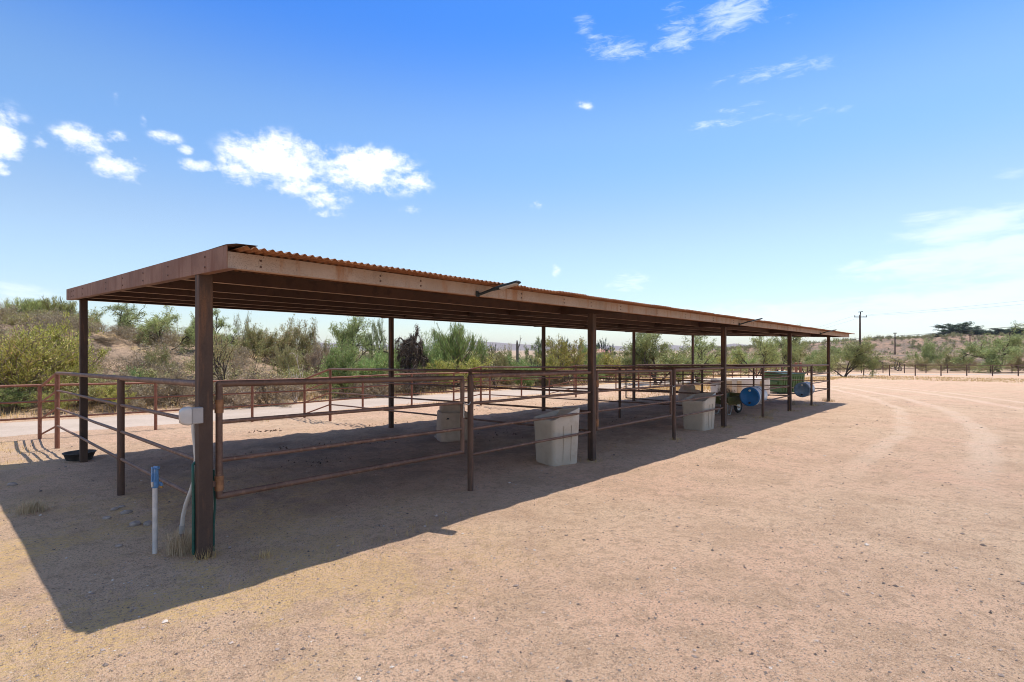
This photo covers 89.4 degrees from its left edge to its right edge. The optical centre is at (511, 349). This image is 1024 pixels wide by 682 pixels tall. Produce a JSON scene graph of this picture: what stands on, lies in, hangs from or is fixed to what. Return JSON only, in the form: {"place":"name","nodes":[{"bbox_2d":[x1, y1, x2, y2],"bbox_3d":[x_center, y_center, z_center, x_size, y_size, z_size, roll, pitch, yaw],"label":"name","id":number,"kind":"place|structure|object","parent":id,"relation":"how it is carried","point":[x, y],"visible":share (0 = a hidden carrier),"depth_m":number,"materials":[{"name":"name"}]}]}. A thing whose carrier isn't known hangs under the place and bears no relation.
{"place":"outdoors","nodes":[
{"label":"outdoors","id":0,"kind":"place"},
{"bbox_2d":[143,341,747,350],"bbox_3d":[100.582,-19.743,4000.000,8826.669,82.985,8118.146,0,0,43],"label":"mountains","id":1,"kind":"structure","parent":0,"point":[500,345],"depth_m":3337.33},
{"bbox_2d":[0,324,1023,681],"bbox_3d":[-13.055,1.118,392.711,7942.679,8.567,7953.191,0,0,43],"label":"ground","id":2,"kind":"structure","parent":0,"point":[844,484],"depth_m":4.82,"materials":[{"name":"gravel"}]},
{"bbox_2d":[0,338,44,384],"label":"creosote bush","id":3,"kind":"object","parent":2,"relation":"on","point":[11,356],"visible":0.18,"depth_m":15.96,"materials":[{"name":"green plant"}]},
{"bbox_2d":[0,387,48,412],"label":"creosote bush","id":4,"kind":"object","parent":2,"relation":"on","point":[7,395],"visible":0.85,"depth_m":15.63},
{"bbox_2d":[6,497,54,515],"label":"grass tussock","id":5,"kind":"object","parent":2,"relation":"on","point":[34,508],"depth_m":5.81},
{"bbox_2d":[0,297,65,314],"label":"palo verde tree","id":6,"kind":"object","parent":2,"relation":"on","point":[30,304],"visible":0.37,"depth_m":29.27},
{"bbox_2d":[0,327,95,408],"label":"creosote bush","id":7,"kind":"object","parent":2,"relation":"on","point":[27,366],"visible":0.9,"depth_m":16.15,"materials":[{"name":"green plant"}]},
{"bbox_2d":[31,390,75,413],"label":"creosote bush","id":8,"kind":"object","parent":2,"relation":"on","point":[51,406],"visible":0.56,"depth_m":15.85,"materials":[{"name":"green plant"}]},
{"bbox_2d":[1,311,111,394],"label":"creosote bush","id":9,"kind":"object","parent":2,"relation":"on","point":[56,335],"visible":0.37,"depth_m":18.05,"materials":[{"name":"green plant"}]},
{"bbox_2d":[39,295,78,316],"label":"palo verde tree","id":10,"kind":"object","parent":2,"relation":"on","point":[70,306],"visible":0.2,"depth_m":30.81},
{"bbox_2d":[40,360,111,406],"bbox_3d":[-14.451,1.104,17.188,1.402,1.608,1.602,0,0,15],"label":"creosote bush","id":11,"kind":"object","parent":2,"relation":"on","point":[75,377],"visible":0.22,"depth_m":17.04,"materials":[{"name":"green plant"}]},
{"bbox_2d":[62,449,96,460],"bbox_3d":[-7.404,1.819,8.850,0.461,0.144,0.461,0,0,43],"label":"rubber tub","id":12,"kind":"object","parent":2,"relation":"on","point":[73,455],"visible":0.63,"depth_m":8.79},
{"bbox_2d":[64,306,101,329],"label":"desert shrub","id":13,"kind":"object","parent":2,"relation":"on","point":[92,317],"visible":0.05,"depth_m":29.46,"materials":[{"name":"green plant"}]},
{"bbox_2d":[66,368,135,403],"bbox_3d":[-14.166,1.331,17.969,2.184,1.567,1.926,0,0,-43],"label":"dry shrub","id":14,"kind":"object","parent":2,"relation":"on","point":[106,373],"visible":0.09,"depth_m":18.03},
{"bbox_2d":[88,336,122,343],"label":"dry shrub","id":15,"kind":"object","parent":2,"relation":"on","point":[101,339],"visible":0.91,"depth_m":23.86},
{"bbox_2d":[76,303,146,335],"bbox_3d":[-23.949,-1.690,31.309,5.183,3.416,3.115,0,0,1],"label":"mesquite tree","id":16,"kind":"object","parent":2,"relation":"on","point":[123,319],"visible":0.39,"depth_m":30.79,"materials":[{"name":"green plant"}]},
{"bbox_2d":[93,380,136,411],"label":"creosote bush","id":17,"kind":"object","parent":2,"relation":"on","point":[113,390],"visible":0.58,"depth_m":16.81,"materials":[{"name":"green plant"}]},
{"bbox_2d":[41,372,194,496],"bbox_3d":[-6.643,1.178,8.087,10.480,1.807,0.078,0,0,42],"label":"pipe divider","id":18,"kind":"object","parent":2,"relation":"on","point":[120,404],"visible":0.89,"depth_m":6.57,"materials":[{"name":"metal"}]},
{"bbox_2d":[110,363,151,389],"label":"desert shrub","id":19,"kind":"object","parent":2,"relation":"on","point":[134,372],"visible":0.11,"depth_m":19.50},
{"bbox_2d":[119,355,184,377],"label":"dry shrub","id":20,"kind":"object","parent":2,"relation":"on","point":[144,364],"visible":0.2,"depth_m":20.38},
{"bbox_2d":[151,466,162,553],"bbox_3d":[-3.177,1.479,4.629,0.095,0.879,0.061,0,0,-39],"label":"yard hydrant","id":21,"kind":"object","parent":2,"relation":"on","point":[155,482],"visible":0.95,"depth_m":4.60,"materials":[{"name":"white metal"}]},
{"bbox_2d":[125,305,194,353],"bbox_3d":[-18.040,-1.065,26.947,3.956,3.401,3.126,0,0,-18],"label":"mesquite tree","id":22,"kind":"object","parent":2,"relation":"on","point":[168,318],"visible":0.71,"depth_m":26.66,"materials":[{"name":"green plant"}]},
{"bbox_2d":[143,343,177,376],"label":"desert shrub","id":23,"kind":"object","parent":2,"relation":"on","point":[163,357],"visible":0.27,"depth_m":21.47,"materials":[{"name":"green plant"}]},
{"bbox_2d":[138,358,194,405],"bbox_3d":[-12.276,1.390,18.738,2.175,2.176,2.546,0,0,-15],"label":"dry shrub","id":24,"kind":"object","parent":2,"relation":"on","point":[177,376],"visible":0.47,"depth_m":18.58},
{"bbox_2d":[160,526,191,557],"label":"grass tussock","id":25,"kind":"object","parent":2,"relation":"on","point":[182,545],"depth_m":4.61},
{"bbox_2d":[188,308,242,352],"bbox_3d":[-15.668,-0.983,27.289,2.480,2.720,2.658,0,0,-20],"label":"mesquite tree","id":26,"kind":"object","parent":2,"relation":"on","point":[220,324],"visible":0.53,"depth_m":27.18,"materials":[{"name":"green plant"}]},
{"bbox_2d":[194,325,267,399],"bbox_3d":[-10.861,0.500,20.116,2.452,3.234,1.851,0,0,-44],"label":"mesquite tree","id":27,"kind":"object","parent":2,"relation":"on","point":[222,350],"visible":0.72,"depth_m":19.95,"materials":[{"name":"green plant"}]},
{"bbox_2d":[228,311,251,341],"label":"mesquite tree","id":28,"kind":"object","parent":2,"relation":"on","point":[238,325],"visible":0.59,"depth_m":29.80,"materials":[{"name":"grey plant"}]},
{"bbox_2d":[214,375,268,409],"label":"dry shrub","id":29,"kind":"object","parent":2,"relation":"on","point":[237,399],"visible":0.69,"depth_m":18.64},
{"bbox_2d":[231,321,278,362],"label":"desert shrub","id":30,"kind":"object","parent":2,"relation":"on","point":[260,346],"visible":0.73,"depth_m":28.81,"materials":[{"name":"green plant"}]},
{"bbox_2d":[228,368,312,407],"bbox_3d":[-9.173,1.540,19.728,2.937,1.787,2.589,0,0,15],"label":"dry shrub","id":31,"kind":"object","parent":2,"relation":"on","point":[273,396],"visible":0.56,"depth_m":19.60,"materials":[{"name":"plant"}]},
{"bbox_2d":[250,314,301,364],"bbox_3d":[-13.752,-0.523,30.062,3.167,3.268,2.630,0,0,-16],"label":"desert shrub","id":32,"kind":"object","parent":2,"relation":"on","point":[282,341],"visible":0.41,"depth_m":29.62,"materials":[{"name":"green plant"}]},
{"bbox_2d":[0,301,569,411],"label":"bank brush","id":33,"kind":"object","parent":2,"relation":"on","point":[55,318],"visible":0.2,"depth_m":23.95,"materials":[{"name":"plant"}]},
{"bbox_2d":[269,340,304,378],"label":"creosote bush","id":34,"kind":"object","parent":2,"relation":"on","point":[287,359],"visible":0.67,"depth_m":23.83,"materials":[{"name":"green plant"}]},
{"bbox_2d":[284,317,327,371],"bbox_3d":[-11.721,-0.022,29.579,3.646,3.805,2.022,0,0,44],"label":"desert shrub","id":35,"kind":"object","parent":2,"relation":"on","point":[305,341],"visible":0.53,"depth_m":29.18,"materials":[{"name":"green plant"}]},
{"bbox_2d":[303,336,343,386],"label":"dry shrub","id":36,"kind":"object","parent":2,"relation":"on","point":[315,357],"visible":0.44,"depth_m":25.76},
{"bbox_2d":[0,308,648,404],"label":"bank scrub","id":37,"kind":"object","parent":2,"relation":"on","point":[90,388],"visible":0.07,"depth_m":22.79,"materials":[{"name":"green plant"}]},
{"bbox_2d":[304,335,372,396],"bbox_3d":[-7.498,1.018,23.291,2.120,3.314,3.824,0,0,12],"label":"desert shrub","id":38,"kind":"object","parent":2,"relation":"on","point":[333,358],"visible":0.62,"depth_m":22.98,"materials":[{"name":"plant"}]},
{"bbox_2d":[323,316,381,363],"bbox_3d":[-8.673,-0.384,28.644,3.058,4.120,4.465,0,0,-11],"label":"mesquite tree","id":39,"kind":"object","parent":2,"relation":"on","point":[352,332],"visible":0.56,"depth_m":28.66,"materials":[{"name":"green plant"}]},
{"bbox_2d":[341,376,401,398],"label":"dry shrub","id":40,"kind":"object","parent":2,"relation":"on","point":[370,391],"visible":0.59,"depth_m":22.66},
{"bbox_2d":[353,337,399,394],"bbox_3d":[-6.575,0.856,24.638,2.434,3.007,2.022,0,0,39],"label":"desert shrub","id":41,"kind":"object","parent":2,"relation":"on","point":[380,364],"visible":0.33,"depth_m":24.25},
{"bbox_2d":[365,318,387,363],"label":"mesquite tree","id":42,"kind":"object","parent":2,"relation":"on","point":[376,337],"visible":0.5,"depth_m":28.91,"materials":[{"name":"green plant"}]},
{"bbox_2d":[375,340,404,375],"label":"desert shrub","id":43,"kind":"object","parent":2,"relation":"on","point":[397,362],"visible":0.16,"depth_m":28.64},
{"bbox_2d":[0,367,793,438],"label":"pipe fence","id":44,"kind":"object","parent":2,"relation":"on","point":[155,397],"visible":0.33,"depth_m":15.10,"materials":[{"name":"metal"}]},
{"bbox_2d":[394,323,429,389],"bbox_3d":[-5.264,0.411,27.161,2.021,3.631,2.162,0,0,-13],"label":"dead tree","id":45,"kind":"object","parent":2,"relation":"on","point":[408,348],"visible":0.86,"depth_m":26.96,"materials":[{"name":"brown plant"}]},
{"bbox_2d":[394,359,449,395],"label":"dry shrub","id":46,"kind":"object","parent":2,"relation":"on","point":[416,388],"visible":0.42,"depth_m":24.88,"materials":[{"name":"brown plant"}]},
{"bbox_2d":[407,332,443,390],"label":"desert shrub","id":47,"kind":"object","parent":2,"relation":"on","point":[433,354],"visible":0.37,"depth_m":27.83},
{"bbox_2d":[418,357,460,390],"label":"creosote bush","id":48,"kind":"object","parent":2,"relation":"on","point":[440,365],"visible":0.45,"depth_m":27.17,"materials":[{"name":"green plant"}]},
{"bbox_2d":[245,404,634,466],"bbox_3d":[-0.226,2.030,15.007,5.825,0.358,15.642,0,0,43],"label":"dung","id":49,"kind":"object","parent":2,"relation":"on","point":[360,439],"visible":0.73,"depth_m":12.05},
{"bbox_2d":[304,368,587,431],"bbox_3d":[-2.541,1.293,12.549,10.482,1.859,0.078,0,0,42],"label":"pipe divider","id":50,"kind":"object","parent":2,"relation":"on","point":[469,371],"visible":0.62,"depth_m":11.74,"materials":[{"name":"metal"}]},
{"bbox_2d":[434,404,474,441],"bbox_3d":[-1.282,1.602,11.495,0.792,0.790,0.852,0,0,-17],"label":"waterer","id":51,"kind":"object","parent":2,"relation":"on","point":[448,416],"visible":0.55,"depth_m":11.14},
{"bbox_2d":[428,321,490,384],"bbox_3d":[-3.388,0.164,30.529,4.151,4.125,4.016,0,0,9],"label":"palo verde tree","id":52,"kind":"object","parent":2,"relation":"on","point":[455,345],"visible":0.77,"depth_m":30.41,"materials":[{"name":"plant"}]},
{"bbox_2d":[66,243,853,559],"bbox_3d":[3.462,0.690,15.438,7.535,3.454,24.714,0,0,43],"label":"shade shelter","id":53,"kind":"object","parent":2,"relation":"on","point":[236,276],"visible":0.99,"depth_m":7.42,"materials":[{"name":"metal"}]},
{"bbox_2d":[179,424,194,537],"bbox_3d":[-2.918,1.289,4.660,0.279,1.288,0.050,0,0,32],"label":"conduit","id":54,"kind":"object","parent":53,"relation":"attached to","point":[182,519],"visible":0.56,"depth_m":4.66,"materials":[{"name":"grey plastic"}]},
{"bbox_2d":[179,407,202,425],"bbox_3d":[-2.731,0.561,4.394,0.100,0.155,0.171,0,0,43],"label":"outlet box","id":55,"kind":"object","parent":53,"relation":"attached to","point":[188,416],"visible":1,"depth_m":4.36,"materials":[{"name":"plastic"}]},
{"bbox_2d":[191,461,215,554],"bbox_3d":[-2.746,1.397,4.602,0.052,0.831,0.209,0,0,34],"label":"garden hose","id":56,"kind":"object","parent":53,"relation":"hanging from","point":[193,502],"visible":0.83,"depth_m":4.52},
{"bbox_2d":[213,376,470,498],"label":"pipe gate","id":57,"kind":"structure","parent":53,"relation":"attached to","point":[218,481],"depth_m":5.28,"materials":[{"name":"metal"}]},
{"bbox_2d":[476,280,520,296],"bbox_3d":[-0.158,-0.700,5.956,0.522,0.168,0.152,0,0,15],"label":"flood light","id":58,"kind":"object","parent":53,"relation":"attached to","point":[506,285],"visible":1,"depth_m":5.92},
{"bbox_2d":[447,351,500,389],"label":"creosote bush","id":59,"kind":"object","parent":2,"relation":"on","point":[474,361],"visible":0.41,"depth_m":28.27,"materials":[{"name":"green plant"}]},
{"bbox_2d":[478,341,507,386],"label":"bush","id":60,"kind":"object","parent":2,"relation":"on","point":[494,358],"visible":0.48,"depth_m":29.75,"materials":[{"name":"green plant"}]},
{"bbox_2d":[495,343,516,384],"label":"desert shrub","id":61,"kind":"object","parent":2,"relation":"on","point":[504,362],"visible":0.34,"depth_m":33.91,"materials":[{"name":"green plant"}]},
{"bbox_2d":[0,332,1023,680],"bbox_3d":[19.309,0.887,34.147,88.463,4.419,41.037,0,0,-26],"label":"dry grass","id":62,"kind":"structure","parent":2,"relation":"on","point":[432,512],"depth_m":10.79,"materials":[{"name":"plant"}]},
{"bbox_2d":[502,349,541,387],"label":"desert shrub","id":63,"kind":"object","parent":2,"relation":"on","point":[527,382],"visible":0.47,"depth_m":30.85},
{"bbox_2d":[467,371,591,490],"bbox_3d":[0.393,1.175,7.924,0.080,1.708,2.874,0,0,43],"label":"pipe fence","id":64,"kind":"object","parent":2,"relation":"on","point":[470,429],"visible":0.94,"depth_m":7.28,"materials":[{"name":"metal"}]},
{"bbox_2d":[523,337,548,384],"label":"mesquite tree","id":65,"kind":"object","parent":2,"relation":"on","point":[529,358],"visible":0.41,"depth_m":33.94,"materials":[{"name":"green plant"}]},
{"bbox_2d":[530,350,571,386],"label":"creosote bush","id":66,"kind":"object","parent":2,"relation":"on","point":[553,362],"visible":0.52,"depth_m":32.90,"materials":[{"name":"green plant"}]},
{"bbox_2d":[534,407,579,465],"bbox_3d":[0.758,1.446,8.813,0.600,0.946,0.604,0,0,-32],"label":"feed bin","id":67,"kind":"object","parent":2,"relation":"on","point":[559,452],"visible":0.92,"depth_m":8.61,"materials":[{"name":"plastic"}]},
{"bbox_2d":[541,334,587,384],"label":"creosote bush","id":68,"kind":"object","parent":2,"relation":"on","point":[561,352],"visible":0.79,"depth_m":34.72,"materials":[{"name":"green plant"}]},
{"bbox_2d":[454,366,719,417],"bbox_3d":[1.599,1.353,17.049,10.481,1.799,0.078,0,0,42],"label":"pipe divider","id":69,"kind":"object","parent":2,"relation":"on","point":[619,379],"visible":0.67,"depth_m":15.88,"materials":[{"name":"metal"}]},
{"bbox_2d":[571,340,607,384],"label":"desert shrub","id":70,"kind":"object","parent":2,"relation":"on","point":[585,349],"visible":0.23,"depth_m":36.31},
{"bbox_2d":[356,342,843,384],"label":"desert scrub","id":71,"kind":"object","parent":2,"relation":"on","point":[802,361],"visible":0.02,"depth_m":47.41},
{"bbox_2d":[596,347,622,380],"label":"creosote bush","id":72,"kind":"object","parent":2,"relation":"on","point":[606,360],"visible":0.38,"depth_m":40.63,"materials":[{"name":"green plant"}]},
{"bbox_2d":[607,332,706,384],"bbox_3d":[10.586,0.145,36.547,4.790,4.829,6.994,0,0,-39],"label":"mesquite tree","id":73,"kind":"object","parent":2,"relation":"on","point":[643,343],"visible":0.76,"depth_m":36.29,"materials":[{"name":"green plant"}]},
{"bbox_2d":[550,365,786,396],"bbox_3d":[5.735,1.450,21.547,10.481,1.814,0.078,0,0,42],"label":"pipe divider","id":74,"kind":"object","parent":2,"relation":"on","point":[701,374],"visible":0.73,"depth_m":20.64,"materials":[{"name":"metal"}]},
{"bbox_2d":[625,369,683,402],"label":"pipe gate","id":75,"kind":"structure","parent":74,"relation":"attached to","point":[652,389],"depth_m":21.55,"materials":[{"name":"metal"}]},
{"bbox_2d":[678,385,700,403],"bbox_3d":[7.030,1.810,20.385,0.792,0.790,0.852,0,0,-17],"label":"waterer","id":76,"kind":"object","parent":2,"relation":"on","point":[691,388],"visible":0.48,"depth_m":20.30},
{"bbox_2d":[672,367,723,439],"bbox_3d":[4.521,1.268,12.412,0.080,1.714,2.910,0,0,43],"label":"pipe fence","id":77,"kind":"object","parent":2,"relation":"on","point":[674,401],"visible":0.91,"depth_m":11.61,"materials":[{"name":"metal"}]},
{"bbox_2d":[596,369,674,430],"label":"pipe gate","id":78,"kind":"structure","parent":77,"relation":"attached to","point":[598,372],"depth_m":9.89,"materials":[{"name":"metal"}]},
{"bbox_2d":[682,392,715,430],"bbox_3d":[4.784,1.565,13.235,0.623,0.946,0.740,0,0,44],"label":"feed bin","id":79,"kind":"object","parent":2,"relation":"on","point":[703,421],"visible":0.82,"depth_m":13.02,"materials":[{"name":"plastic"}]},
{"bbox_2d":[683,336,731,382],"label":"mesquite tree","id":80,"kind":"object","parent":2,"relation":"on","point":[702,352],"visible":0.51,"depth_m":40.35,"materials":[{"name":"green plant"}]},
{"bbox_2d":[615,364,826,389],"bbox_3d":[9.796,1.553,25.963,10.482,1.843,0.078,0,0,42],"label":"pipe divider","id":81,"kind":"object","parent":2,"relation":"on","point":[753,379],"visible":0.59,"depth_m":24.95,"materials":[{"name":"metal"}]},
{"bbox_2d":[704,354,737,374],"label":"desert shrub","id":82,"kind":"object","parent":2,"relation":"on","point":[729,359],"visible":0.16,"depth_m":59.97,"materials":[{"name":"green plant"}]},
{"bbox_2d":[715,392,741,414],"bbox_3d":[6.993,1.768,16.818,1.730,0.661,0.741,0,0,-35],"label":"wheelbarrow","id":83,"kind":"object","parent":2,"relation":"on","point":[733,398],"visible":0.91,"depth_m":16.71,"materials":[{"name":"green metal"}]},
{"bbox_2d":[728,336,792,374],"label":"mesquite tree","id":84,"kind":"object","parent":2,"relation":"on","point":[768,349],"visible":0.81,"depth_m":61.25,"materials":[{"name":"green plant"}]},
{"bbox_2d":[762,365,789,416],"bbox_3d":[8.660,1.365,16.913,0.080,1.730,2.900,0,0,43],"label":"pipe fence","id":85,"kind":"object","parent":2,"relation":"on","point":[763,389],"visible":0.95,"depth_m":16.15,"materials":[{"name":"metal"}]},
{"bbox_2d":[740,386,767,405],"bbox_3d":[7.615,1.450,16.275,0.594,0.594,0.892,0,0,42],"label":"drum","id":86,"kind":"object","parent":85,"relation":"attached to","point":[751,396],"visible":0.92,"depth_m":15.98,"materials":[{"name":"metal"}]},
{"bbox_2d":[757,325,805,371],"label":"mesquite tree","id":87,"kind":"object","parent":2,"relation":"on","point":[795,352],"visible":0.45,"depth_m":65.85,"materials":[{"name":"green plant"}]},
{"bbox_2d":[764,371,805,393],"bbox_3d":[14.709,1.777,27.986,1.700,1.168,1.450,0,0,-17],"label":"dumpster","id":88,"kind":"object","parent":2,"relation":"on","point":[798,376],"visible":0.36,"depth_m":27.42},
{"bbox_2d":[776,338,833,371],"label":"mesquite tree","id":89,"kind":"object","parent":2,"relation":"on","point":[803,344],"visible":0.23,"depth_m":70.94,"materials":[{"name":"green plant"}]},
{"bbox_2d":[810,364,828,404],"bbox_3d":[12.705,1.459,21.311,0.080,1.743,2.950,0,0,43],"label":"pipe fence","id":90,"kind":"object","parent":2,"relation":"on","point":[811,385],"visible":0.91,"depth_m":20.25,"materials":[{"name":"metal"}]},
{"bbox_2d":[794,382,814,396],"bbox_3d":[11.744,1.585,20.765,0.594,0.594,0.892,0,0,42],"label":"drum","id":91,"kind":"object","parent":90,"relation":"attached to","point":[801,389],"visible":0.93,"depth_m":20.46,"materials":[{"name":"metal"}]},
{"bbox_2d":[802,337,845,371],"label":"mesquite tree","id":92,"kind":"object","parent":2,"relation":"on","point":[815,352],"visible":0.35,"depth_m":77.37,"materials":[{"name":"green plant"}]},
{"bbox_2d":[804,336,890,376],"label":"mesquite tree","id":93,"kind":"object","parent":2,"relation":"on","point":[857,355],"visible":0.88,"depth_m":56.17,"materials":[{"name":"green plant"}]},
{"bbox_2d":[740,363,1012,372],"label":"pipe fence","id":94,"kind":"object","parent":2,"relation":"on","point":[904,367],"visible":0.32,"depth_m":72.97,"materials":[{"name":"metal"}]},
{"bbox_2d":[877,354,911,370],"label":"desert shrub","id":95,"kind":"object","parent":2,"relation":"on","point":[899,361],"visible":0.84,"depth_m":84.36,"materials":[{"name":"green plant"}]},
{"bbox_2d":[769,361,1023,371],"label":"roadside scrub","id":96,"kind":"object","parent":2,"relation":"on","point":[844,365],"visible":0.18,"depth_m":82.92,"materials":[{"name":"green plant"}]},
{"bbox_2d":[807,365,1023,375],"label":"pipe fence","id":97,"kind":"object","parent":2,"relation":"on","point":[940,368],"visible":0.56,"depth_m":61.47,"materials":[{"name":"metal"}]},
{"bbox_2d":[906,357,937,370],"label":"desert shrub","id":98,"kind":"object","parent":2,"relation":"on","point":[923,363],"visible":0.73,"depth_m":82.91,"materials":[{"name":"green plant"}]},
{"bbox_2d":[906,338,952,364],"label":"desert shrub","id":99,"kind":"object","parent":2,"relation":"on","point":[927,351],"visible":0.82,"depth_m":111.51,"materials":[{"name":"green plant"}]},
{"bbox_2d":[934,351,971,370],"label":"desert shrub","id":100,"kind":"object","parent":2,"relation":"on","point":[945,361],"visible":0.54,"depth_m":83.82,"materials":[{"name":"green plant"}]},
{"bbox_2d":[945,321,1023,372],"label":"mesquite tree","id":101,"kind":"object","parent":2,"relation":"on","point":[1014,346],"visible":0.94,"depth_m":74.76,"materials":[{"name":"green plant"}]},
{"bbox_2d":[999,350,1023,370],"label":"desert shrub","id":102,"kind":"object","parent":2,"relation":"on","point":[1019,361],"visible":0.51,"depth_m":83.51,"materials":[{"name":"green plant"}]},
{"bbox_2d":[0,374,1023,436],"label":"dirt road","id":103,"kind":"structure","parent":0,"point":[17,428],"depth_m":17.78,"materials":[{"name":"soil"}]},
{"bbox_2d":[0,0,1023,346],"label":"sky","id":104,"kind":"structure","parent":0,"point":[807,163],"materials":[{"name":"blue"}]},
{"bbox_2d":[711,378,769,394],"bbox_3d":[11.467,1.873,25.987,2.750,0.860,0.877,0,0,-6],"label":"trailer","id":105,"kind":"object","parent":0,"point":[731,387],"visible":0.42,"depth_m":25.58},
{"bbox_2d":[690,334,1023,359],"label":"hillside","id":106,"kind":"structure","parent":0,"point":[884,345],"depth_m":237.41,"materials":[{"name":"plant"}]},
{"bbox_2d":[689,331,1023,357],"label":"hillside scrub","id":107,"kind":"object","parent":106,"relation":"on","point":[918,346],"visible":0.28,"depth_m":242.63,"materials":[{"name":"plant"}]},
{"bbox_2d":[930,323,965,334],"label":"evergreen tree","id":108,"kind":"object","parent":106,"relation":"on","point":[943,327],"visible":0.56,"depth_m":262.21,"materials":[{"name":"green plant"}]},
{"bbox_2d":[939,321,983,334],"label":"evergreen tree","id":109,"kind":"object","parent":106,"relation":"on","point":[964,324],"visible":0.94,"depth_m":256.35,"materials":[{"name":"green plant"}]},
{"bbox_2d":[845,353,1023,365],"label":"embankment","id":110,"kind":"structure","parent":0,"point":[900,357],"depth_m":126.32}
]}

